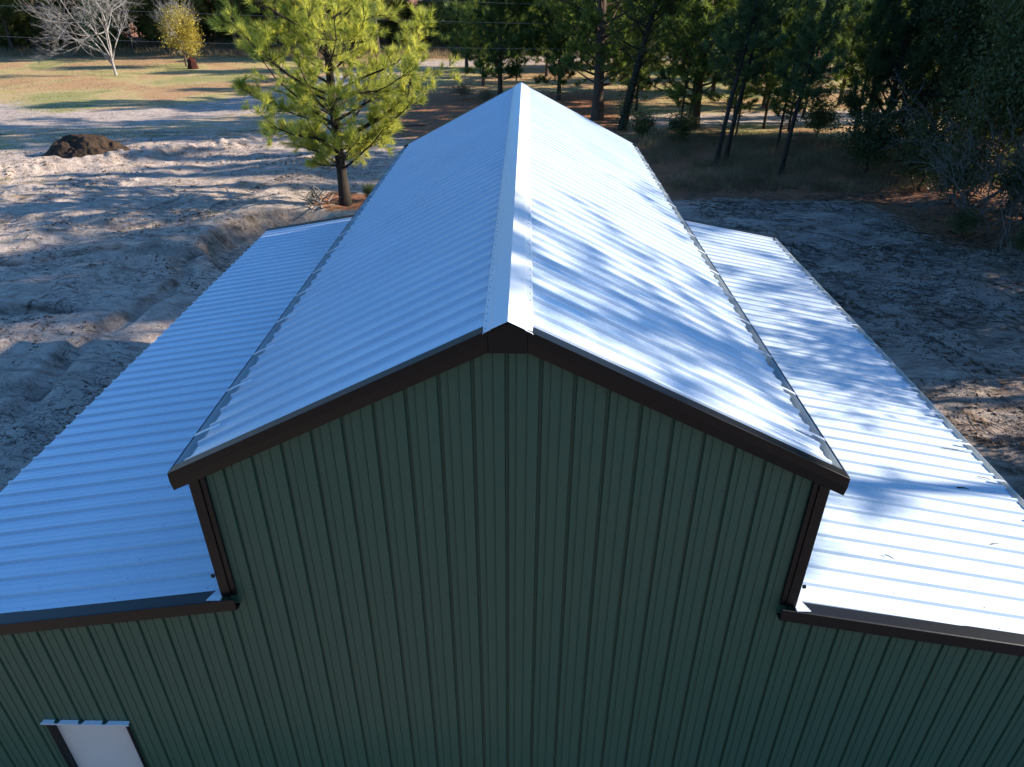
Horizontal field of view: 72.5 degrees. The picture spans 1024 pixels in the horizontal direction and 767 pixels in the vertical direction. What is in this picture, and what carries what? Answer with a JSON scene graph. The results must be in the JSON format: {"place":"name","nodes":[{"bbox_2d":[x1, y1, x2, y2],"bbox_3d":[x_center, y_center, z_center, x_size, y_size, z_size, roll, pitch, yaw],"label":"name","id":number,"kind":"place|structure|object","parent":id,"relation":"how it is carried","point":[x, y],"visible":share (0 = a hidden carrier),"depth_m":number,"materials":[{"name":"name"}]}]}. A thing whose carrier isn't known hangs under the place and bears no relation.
{"place":"outdoors","nodes":[
{"label":"outdoors","id":0,"kind":"place"},
{"bbox_2d":[0,36,672,49],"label":"power line","id":1,"kind":"object","parent":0,"point":[265,44],"visible":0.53,"depth_m":59.29,"materials":[{"name":"metal"}]},
{"bbox_2d":[17,6,679,26],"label":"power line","id":2,"kind":"object","parent":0,"point":[276,16],"visible":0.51,"depth_m":58.16,"materials":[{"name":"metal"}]},
{"bbox_2d":[0,53,941,133],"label":"dirt road","id":3,"kind":"structure","parent":0,"point":[13,118],"depth_m":59.48,"materials":[{"name":"soil"}]},
{"bbox_2d":[725,0,766,119],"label":"pine tree","id":4,"kind":"object","parent":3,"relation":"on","point":[731,4],"visible":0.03,"depth_m":55.04,"materials":[{"name":"green plant"}]},
{"bbox_2d":[0,82,1023,766],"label":"metal building","id":5,"kind":"structure","parent":0,"point":[520,424],"depth_m":8.18,"materials":[{"name":"green metal"}]},
{"bbox_2d":[40,719,146,766],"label":"door","id":6,"kind":"structure","parent":5,"relation":"in","point":[87,743],"depth_m":9.14,"materials":[{"name":"metal"}]},
{"bbox_2d":[0,0,1023,607],"bbox_3d":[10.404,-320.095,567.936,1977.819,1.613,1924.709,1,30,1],"label":"ground","id":7,"kind":"structure","parent":0,"point":[42,382],"depth_m":32.54,"materials":[{"name":"soil"}]},
{"bbox_2d":[0,6,20,50],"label":"shrub","id":8,"kind":"object","parent":7,"relation":"on","point":[10,26],"visible":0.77,"depth_m":107.03,"materials":[{"name":"green plant"}]},
{"bbox_2d":[0,0,29,49],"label":"pine tree","id":9,"kind":"object","parent":7,"relation":"on","point":[4,10],"visible":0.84,"depth_m":105.54,"materials":[{"name":"green plant"}]},
{"bbox_2d":[0,0,40,48],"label":"pine tree","id":10,"kind":"object","parent":7,"relation":"on","point":[23,34],"visible":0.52,"depth_m":108.57,"materials":[{"name":"green plant"}]},
{"bbox_2d":[7,0,57,50],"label":"pine tree","id":11,"kind":"object","parent":7,"relation":"on","point":[39,9],"visible":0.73,"depth_m":103.98,"materials":[{"name":"green plant"}]},
{"bbox_2d":[26,12,72,47],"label":"shrub","id":12,"kind":"object","parent":7,"relation":"on","point":[37,35],"visible":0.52,"depth_m":109.35,"materials":[{"name":"grey plant"}]},
{"bbox_2d":[33,0,79,44],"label":"pine tree","id":13,"kind":"object","parent":7,"relation":"on","point":[52,1],"visible":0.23,"depth_m":114.29,"materials":[{"name":"green plant"}]},
{"bbox_2d":[56,0,84,45],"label":"pine tree","id":14,"kind":"object","parent":7,"relation":"on","point":[67,13],"visible":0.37,"depth_m":109.34,"materials":[{"name":"green plant"}]},
{"bbox_2d":[56,0,87,43],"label":"shrub","id":15,"kind":"object","parent":7,"relation":"on","point":[71,26],"visible":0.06,"depth_m":117.59,"materials":[{"name":"green plant"}]},
{"bbox_2d":[13,0,143,74],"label":"dead tree","id":16,"kind":"object","parent":7,"relation":"on","point":[101,11],"visible":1,"depth_m":79.57,"materials":[{"name":"grey plant"}]},
{"bbox_2d":[40,133,129,158],"bbox_3d":[-26.871,-15.127,44.175,5.800,1.259,4.000,5,31,8],"label":"dirt pile","id":17,"kind":"object","parent":7,"relation":"on","point":[74,145],"visible":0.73,"depth_m":43.36,"materials":[{"name":"brown soil"}]},
{"bbox_2d":[78,0,116,48],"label":"pine tree","id":18,"kind":"object","parent":7,"relation":"on","point":[90,4],"visible":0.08,"depth_m":104.04,"materials":[{"name":"green plant"}]},
{"bbox_2d":[71,1,126,55],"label":"leafy tree","id":19,"kind":"object","parent":7,"relation":"on","point":[113,30],"visible":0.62,"depth_m":100.67,"materials":[{"name":"plant"}]},
{"bbox_2d":[91,0,143,42],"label":"pine tree","id":20,"kind":"object","parent":7,"relation":"on","point":[133,20],"visible":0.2,"depth_m":113.76,"materials":[{"name":"green plant"}]},
{"bbox_2d":[107,0,138,52],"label":"pine tree","id":21,"kind":"object","parent":7,"relation":"on","point":[131,12],"visible":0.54,"depth_m":103.34,"materials":[{"name":"green plant"}]},
{"bbox_2d":[112,13,139,41],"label":"shrub","id":22,"kind":"object","parent":7,"relation":"on","point":[125,30],"visible":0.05,"depth_m":120.28,"materials":[{"name":"brown plant"}]},
{"bbox_2d":[124,0,166,43],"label":"pine tree","id":23,"kind":"object","parent":7,"relation":"on","point":[146,32],"visible":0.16,"depth_m":115.29,"materials":[{"name":"green plant"}]},
{"bbox_2d":[136,16,156,41],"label":"shrub","id":24,"kind":"object","parent":7,"relation":"on","point":[146,38],"visible":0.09,"depth_m":120.45,"materials":[{"name":"green plant"}]},
{"bbox_2d":[128,0,166,45],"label":"pine tree","id":25,"kind":"object","parent":7,"relation":"on","point":[141,9],"visible":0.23,"depth_m":110.30,"materials":[{"name":"green plant"}]},
{"bbox_2d":[126,0,176,51],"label":"pine tree","id":26,"kind":"object","parent":7,"relation":"on","point":[146,3],"visible":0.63,"depth_m":101.69,"materials":[{"name":"green plant"}]},
{"bbox_2d":[137,8,184,47],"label":"shrub","id":27,"kind":"object","parent":7,"relation":"on","point":[152,29],"visible":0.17,"depth_m":107.55,"materials":[{"name":"green plant"}]},
{"bbox_2d":[148,0,205,66],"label":"yellow tree","id":28,"kind":"object","parent":7,"relation":"on","point":[177,28],"visible":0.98,"depth_m":88.35,"materials":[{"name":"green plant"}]},
{"bbox_2d":[169,0,207,50],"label":"pine tree","id":29,"kind":"object","parent":7,"relation":"on","point":[196,3],"visible":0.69,"depth_m":103.43,"materials":[{"name":"green plant"}]},
{"bbox_2d":[187,56,198,68],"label":"tree stump","id":30,"kind":"object","parent":7,"relation":"on","point":[192,63],"visible":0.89,"depth_m":88.38,"materials":[{"name":"brown wood"}]},
{"bbox_2d":[176,0,217,41],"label":"pine tree","id":31,"kind":"object","parent":7,"relation":"on","point":[210,5],"visible":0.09,"depth_m":117.79,"materials":[{"name":"green plant"}]},
{"bbox_2d":[177,0,223,43],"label":"pine tree","id":32,"kind":"object","parent":7,"relation":"on","point":[201,29],"visible":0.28,"depth_m":112.73,"materials":[{"name":"green plant"}]},
{"bbox_2d":[195,18,219,41],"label":"shrub","id":33,"kind":"object","parent":7,"relation":"on","point":[209,36],"visible":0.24,"depth_m":118.21,"materials":[{"name":"green plant"}]},
{"bbox_2d":[208,18,247,42],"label":"shrub","id":34,"kind":"object","parent":7,"relation":"on","point":[223,35],"visible":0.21,"depth_m":115.73,"materials":[{"name":"green plant"}]},
{"bbox_2d":[211,0,249,45],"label":"pine tree","id":35,"kind":"object","parent":7,"relation":"on","point":[214,2],"visible":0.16,"depth_m":111.48,"materials":[{"name":"green plant"}]},
{"bbox_2d":[211,0,261,52],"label":"pine tree","id":36,"kind":"object","parent":7,"relation":"on","point":[237,3],"visible":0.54,"depth_m":102.14,"materials":[{"name":"green plant"}]},
{"bbox_2d":[242,5,288,35],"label":"shrub","id":37,"kind":"object","parent":7,"relation":"on","point":[254,16],"visible":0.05,"depth_m":114.58,"materials":[{"name":"green plant"}]},
{"bbox_2d":[252,1,283,47],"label":"pine tree","id":38,"kind":"object","parent":7,"relation":"on","point":[259,17],"visible":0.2,"depth_m":107.85,"materials":[{"name":"green plant"}]},
{"bbox_2d":[250,18,288,48],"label":"shrub","id":39,"kind":"object","parent":7,"relation":"on","point":[272,43],"visible":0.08,"depth_m":107.53,"materials":[{"name":"green plant"}]},
{"bbox_2d":[257,0,294,50],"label":"pine tree","id":40,"kind":"object","parent":7,"relation":"on","point":[274,14],"visible":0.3,"depth_m":103.38,"materials":[{"name":"green plant"}]},
{"bbox_2d":[305,189,321,203],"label":"shrub","id":41,"kind":"object","parent":7,"relation":"on","point":[317,192],"visible":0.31,"depth_m":35.53,"materials":[{"name":"brown plant"}]},
{"bbox_2d":[293,186,340,213],"bbox_3d":[-9.695,-9.266,34.737,1.932,1.022,2.023,-22,37,-33],"label":"brush pile","id":42,"kind":"object","parent":7,"relation":"on","point":[321,201],"visible":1,"depth_m":34.77,"materials":[{"name":"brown wood"}]},
{"bbox_2d":[202,0,463,206],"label":"pine tree","id":43,"kind":"object","parent":7,"relation":"on","point":[324,14],"visible":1,"depth_m":32.06,"materials":[{"name":"green plant"}]},
{"bbox_2d":[313,0,378,58],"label":"leafy tree","id":44,"kind":"object","parent":7,"relation":"on","point":[371,18],"visible":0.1,"depth_m":96.57,"materials":[{"name":"green plant"}]},
{"bbox_2d":[360,183,373,197],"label":"shrub","id":45,"kind":"object","parent":7,"relation":"on","point":[366,190],"visible":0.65,"depth_m":36.34,"materials":[{"name":"green plant"}]},
{"bbox_2d":[363,0,403,54],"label":"pine tree","id":46,"kind":"object","parent":7,"relation":"on","point":[386,5],"visible":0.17,"depth_m":101.09,"materials":[{"name":"green plant"}]},
{"bbox_2d":[377,0,408,44],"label":"pine tree","id":47,"kind":"object","parent":7,"relation":"on","point":[394,28],"visible":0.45,"depth_m":112.18,"materials":[{"name":"green plant"}]},
{"bbox_2d":[382,10,410,42],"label":"shrub","id":48,"kind":"object","parent":7,"relation":"on","point":[397,25],"visible":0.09,"depth_m":118.25,"materials":[{"name":"green plant"}]},
{"bbox_2d":[387,0,413,42],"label":"pine tree","id":49,"kind":"object","parent":7,"relation":"on","point":[407,7],"visible":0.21,"depth_m":115.64,"materials":[{"name":"green plant"}]},
{"bbox_2d":[404,9,432,44],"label":"shrub","id":50,"kind":"object","parent":7,"relation":"on","point":[410,18],"visible":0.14,"depth_m":113.78,"materials":[{"name":"green plant"}]},
{"bbox_2d":[0,39,853,58],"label":"field edge grass","id":51,"kind":"structure","parent":7,"relation":"on","point":[433,51],"depth_m":105.50,"materials":[{"name":"plant"}]},
{"bbox_2d":[414,0,462,49],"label":"leafy tree","id":52,"kind":"object","parent":7,"relation":"on","point":[442,28],"visible":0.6,"depth_m":106.01,"materials":[{"name":"green plant"}]},
{"bbox_2d":[428,0,483,67],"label":"pine tree","id":53,"kind":"object","parent":7,"relation":"on","point":[454,22],"visible":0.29,"depth_m":86.19,"materials":[{"name":"green plant"}]},
{"bbox_2d":[438,78,474,99],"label":"shrub","id":54,"kind":"object","parent":7,"relation":"on","point":[464,90],"visible":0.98,"depth_m":66.11,"materials":[{"name":"green plant"}]},
{"bbox_2d":[0,53,941,142],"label":"field grass","id":55,"kind":"structure","parent":7,"relation":"on","point":[668,84],"depth_m":71.21,"materials":[{"name":"brown plant"}]},
{"bbox_2d":[449,0,518,85],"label":"pine tree","id":56,"kind":"object","parent":7,"relation":"on","point":[468,42],"visible":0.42,"depth_m":72.33,"materials":[{"name":"green plant"}]},
{"bbox_2d":[473,85,498,100],"bbox_3d":[-2.218,-26.572,64.597,2.844,1.710,2.522,15,33,23],"label":"shrub","id":57,"kind":"object","parent":7,"relation":"on","point":[486,94],"visible":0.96,"depth_m":64.53,"materials":[{"name":"green plant"}]},
{"bbox_2d":[444,0,543,94],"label":"pine tree","id":58,"kind":"object","parent":7,"relation":"on","point":[516,39],"visible":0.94,"depth_m":64.86,"materials":[{"name":"green plant"}]},
{"bbox_2d":[0,136,1023,280],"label":"sparse weeds","id":59,"kind":"object","parent":7,"relation":"on","point":[864,220],"visible":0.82,"depth_m":32.20,"materials":[{"name":"brown plant"}]},
{"bbox_2d":[0,170,1023,473],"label":"fallen sticks","id":60,"kind":"object","parent":7,"relation":"on","point":[886,248],"visible":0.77,"depth_m":29.96,"materials":[{"name":"brown wood"}]},
{"bbox_2d":[497,0,540,64],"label":"pine tree","id":61,"kind":"object","parent":7,"relation":"on","point":[527,51],"visible":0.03,"depth_m":87.24,"materials":[{"name":"green plant"}]},
{"bbox_2d":[507,9,534,80],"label":"pine tree","id":62,"kind":"object","parent":7,"relation":"on","point":[518,58],"visible":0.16,"depth_m":77.28,"materials":[{"name":"green plant"}]},
{"bbox_2d":[510,0,578,76],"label":"pine tree","id":63,"kind":"object","parent":7,"relation":"on","point":[539,59],"visible":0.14,"depth_m":80.02,"materials":[{"name":"green plant"}]},
{"bbox_2d":[512,0,593,99],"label":"pine tree","id":64,"kind":"object","parent":7,"relation":"on","point":[551,42],"visible":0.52,"depth_m":63.93,"materials":[{"name":"green plant"}]},
{"bbox_2d":[571,1,615,69],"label":"leafy tree","id":65,"kind":"object","parent":7,"relation":"on","point":[587,41],"visible":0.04,"depth_m":84.92,"materials":[{"name":"green plant"}]},
{"bbox_2d":[535,0,682,120],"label":"pine tree","id":66,"kind":"object","parent":7,"relation":"on","point":[592,13],"visible":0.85,"depth_m":54.43,"materials":[{"name":"green plant"}]},
{"bbox_2d":[626,107,659,136],"bbox_3d":[9.428,-18.449,49.964,2.710,2.506,2.565,-24,38,-35],"label":"shrub","id":67,"kind":"object","parent":7,"relation":"on","point":[647,125],"visible":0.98,"depth_m":49.79,"materials":[{"name":"green plant"}]},
{"bbox_2d":[617,2,668,111],"bbox_3d":[10.957,-29.674,58.120,5.249,14.128,4.676,8,31,13],"label":"pine tree","id":68,"kind":"object","parent":7,"relation":"on","point":[650,56],"visible":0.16,"depth_m":59.18,"materials":[{"name":"green plant"}]},
{"bbox_2d":[608,0,677,102],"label":"pine tree","id":69,"kind":"object","parent":7,"relation":"on","point":[619,10],"visible":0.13,"depth_m":62.07,"materials":[{"name":"green plant"}]},
{"bbox_2d":[606,4,679,88],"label":"pine tree","id":70,"kind":"object","parent":7,"relation":"on","point":[632,37],"visible":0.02,"depth_m":71.89,"materials":[{"name":"green plant"}]},
{"bbox_2d":[602,0,696,130],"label":"leaning tree","id":71,"kind":"object","parent":7,"relation":"on","point":[630,95],"visible":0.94,"depth_m":51.32,"materials":[{"name":"green plant"}]},
{"bbox_2d":[660,17,689,64],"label":"leafy tree","id":72,"kind":"object","parent":7,"relation":"on","point":[684,32],"visible":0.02,"depth_m":88.12,"materials":[{"name":"green plant"}]},
{"bbox_2d":[660,106,704,141],"bbox_3d":[11.975,-18.135,49.171,3.049,2.820,2.886,1,30,1],"label":"shrub","id":73,"kind":"object","parent":7,"relation":"on","point":[681,126],"visible":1,"depth_m":48.74,"materials":[{"name":"green plant"}]},
{"bbox_2d":[662,0,718,116],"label":"pine tree","id":74,"kind":"object","parent":7,"relation":"on","point":[678,87],"visible":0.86,"depth_m":49.95,"materials":[{"name":"green plant"}]},
{"bbox_2d":[659,0,733,79],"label":"pine tree","id":75,"kind":"object","parent":7,"relation":"on","point":[714,7],"visible":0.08,"depth_m":64.94,"materials":[{"name":"green plant"}]},
{"bbox_2d":[638,0,780,129],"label":"pine tree","id":76,"kind":"object","parent":7,"relation":"on","point":[709,21],"visible":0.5,"depth_m":49.61,"materials":[{"name":"green plant"}]},
{"bbox_2d":[707,0,772,113],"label":"pine tree","id":77,"kind":"object","parent":7,"relation":"on","point":[722,76],"visible":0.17,"depth_m":46.62,"materials":[{"name":"green plant"}]},
{"bbox_2d":[713,32,767,133],"bbox_3d":[16.867,-22.959,50.277,3.401,10.275,3.817,24,38,35],"label":"pine tree","id":78,"kind":"object","parent":7,"relation":"on","point":[753,101],"visible":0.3,"depth_m":51.16,"materials":[{"name":"green plant"}]},
{"bbox_2d":[698,0,795,165],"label":"pine tree","id":79,"kind":"object","parent":7,"relation":"on","point":[747,10],"visible":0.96,"depth_m":39.95,"materials":[{"name":"green plant"}]},
{"bbox_2d":[712,0,799,159],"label":"pine tree","id":80,"kind":"object","parent":7,"relation":"on","point":[779,20],"visible":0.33,"depth_m":41.83,"materials":[{"name":"green plant"}]},
{"bbox_2d":[750,0,798,128],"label":"pine tree","id":81,"kind":"object","parent":7,"relation":"on","point":[767,87],"visible":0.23,"depth_m":52.06,"materials":[{"name":"green plant"}]},
{"bbox_2d":[752,3,805,107],"bbox_3d":[22.851,-31.084,59.600,8.197,14.799,7.441,-4,31,-7],"label":"pine tree","id":82,"kind":"object","parent":7,"relation":"on","point":[788,20],"visible":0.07,"depth_m":59.61,"materials":[{"name":"green plant"}]},
{"bbox_2d":[625,124,952,196],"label":"tall dry grass","id":83,"kind":"structure","parent":7,"relation":"on","point":[766,159],"depth_m":43.14,"materials":[{"name":"brown plant"}]},
{"bbox_2d":[763,1,827,147],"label":"pine tree","id":84,"kind":"object","parent":7,"relation":"on","point":[776,101],"visible":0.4,"depth_m":45.99,"materials":[{"name":"green plant"}]},
{"bbox_2d":[780,3,825,131],"bbox_3d":[21.226,-23.957,50.718,3.826,11.559,4.294,-12,32,-20],"label":"pine tree","id":85,"kind":"object","parent":7,"relation":"on","point":[787,30],"visible":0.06,"depth_m":50.95,"materials":[{"name":"green plant"}]},
{"bbox_2d":[767,0,864,176],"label":"pine tree","id":86,"kind":"object","parent":7,"relation":"on","point":[808,43],"visible":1,"depth_m":37.56,"materials":[{"name":"green plant"}]},
{"bbox_2d":[798,97,848,136],"bbox_3d":[22.392,-19.148,50.362,3.527,3.446,3.727,16,34,25],"label":"shrub","id":87,"kind":"object","parent":7,"relation":"on","point":[817,120],"visible":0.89,"depth_m":50.08,"materials":[{"name":"green plant"}]},
{"bbox_2d":[797,0,850,117],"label":"pine tree","id":88,"kind":"object","parent":7,"relation":"on","point":[835,44],"visible":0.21,"depth_m":55.84,"materials":[{"name":"green plant"}]},
{"bbox_2d":[821,0,899,142],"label":"pine tree","id":89,"kind":"object","parent":7,"relation":"on","point":[858,51],"visible":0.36,"depth_m":46.20,"materials":[{"name":"green plant"}]},
{"bbox_2d":[825,0,905,104],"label":"pine tree","id":90,"kind":"object","parent":7,"relation":"on","point":[844,83],"visible":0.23,"depth_m":62.03,"materials":[{"name":"green plant"}]},
{"bbox_2d":[823,98,920,172],"bbox_3d":[20.970,-14.025,40.686,5.082,4.700,4.810,-2,30,-3],"label":"shrub","id":91,"kind":"object","parent":7,"relation":"on","point":[869,147],"visible":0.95,"depth_m":40.39,"materials":[{"name":"green plant"}]},
{"bbox_2d":[853,0,913,133],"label":"pine tree","id":92,"kind":"object","parent":7,"relation":"on","point":[863,16],"visible":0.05,"depth_m":49.04,"materials":[{"name":"green plant"}]},
{"bbox_2d":[833,0,960,159],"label":"conifer tree","id":93,"kind":"object","parent":7,"relation":"on","point":[883,65],"visible":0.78,"depth_m":41.96,"materials":[{"name":"green plant"}]},
{"bbox_2d":[882,105,996,190],"bbox_3d":[22.742,-12.306,37.506,5.130,5.013,5.421,0,30,0],"label":"shrub","id":94,"kind":"object","parent":7,"relation":"on","point":[930,132],"visible":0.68,"depth_m":37.19,"materials":[{"name":"green plant"}]},
{"bbox_2d":[905,1,978,135],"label":"conifer tree","id":95,"kind":"object","parent":7,"relation":"on","point":[928,108],"visible":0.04,"depth_m":46.03,"materials":[{"name":"green plant"}]},
{"bbox_2d":[875,69,1023,222],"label":"bare shrub","id":96,"kind":"object","parent":7,"relation":"on","point":[996,192],"visible":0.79,"depth_m":34.27,"materials":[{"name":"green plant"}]},
{"bbox_2d":[900,105,1023,225],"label":"bare shrub","id":97,"kind":"object","parent":7,"relation":"on","point":[972,143],"visible":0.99,"depth_m":32.03,"materials":[{"name":"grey plant"}]},
{"bbox_2d":[905,0,1023,185],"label":"broadleaf tree","id":98,"kind":"object","parent":7,"relation":"on","point":[966,36],"visible":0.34,"depth_m":37.29,"materials":[{"name":"green plant"}]},
{"bbox_2d":[944,204,985,235],"bbox_3d":[20.368,-7.238,31.500,1.694,1.567,1.603,13,33,22],"label":"shrub","id":99,"kind":"object","parent":7,"relation":"on","point":[963,220],"visible":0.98,"depth_m":31.36,"materials":[{"name":"green plant"}]},
{"bbox_2d":[917,131,1019,203],"bbox_3d":[22.897,-10.660,35.300,4.168,4.073,4.404,-5,31,-9],"label":"shrub","id":100,"kind":"object","parent":7,"relation":"on","point":[966,176],"visible":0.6,"depth_m":34.84,"materials":[{"name":"green plant"}]},
{"bbox_2d":[923,0,1023,214],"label":"broadleaf tree","id":101,"kind":"object","parent":7,"relation":"on","point":[1010,93],"visible":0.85,"depth_m":33.32,"materials":[{"name":"green plant"}]},
{"bbox_2d":[967,144,1023,251],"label":"bare shrub","id":102,"kind":"object","parent":7,"relation":"on","point":[1008,226],"visible":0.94,"depth_m":30.03,"materials":[{"name":"grey plant"}]},
{"bbox_2d":[982,146,1023,224],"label":"shrub","id":103,"kind":"object","parent":7,"relation":"on","point":[1006,180],"visible":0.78,"depth_m":32.23,"materials":[{"name":"green plant"}]},
{"bbox_2d":[1006,222,1023,254],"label":"shrub","id":104,"kind":"object","parent":7,"relation":"on","point":[1021,239],"visible":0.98,"depth_m":28.67,"materials":[{"name":"green plant"}]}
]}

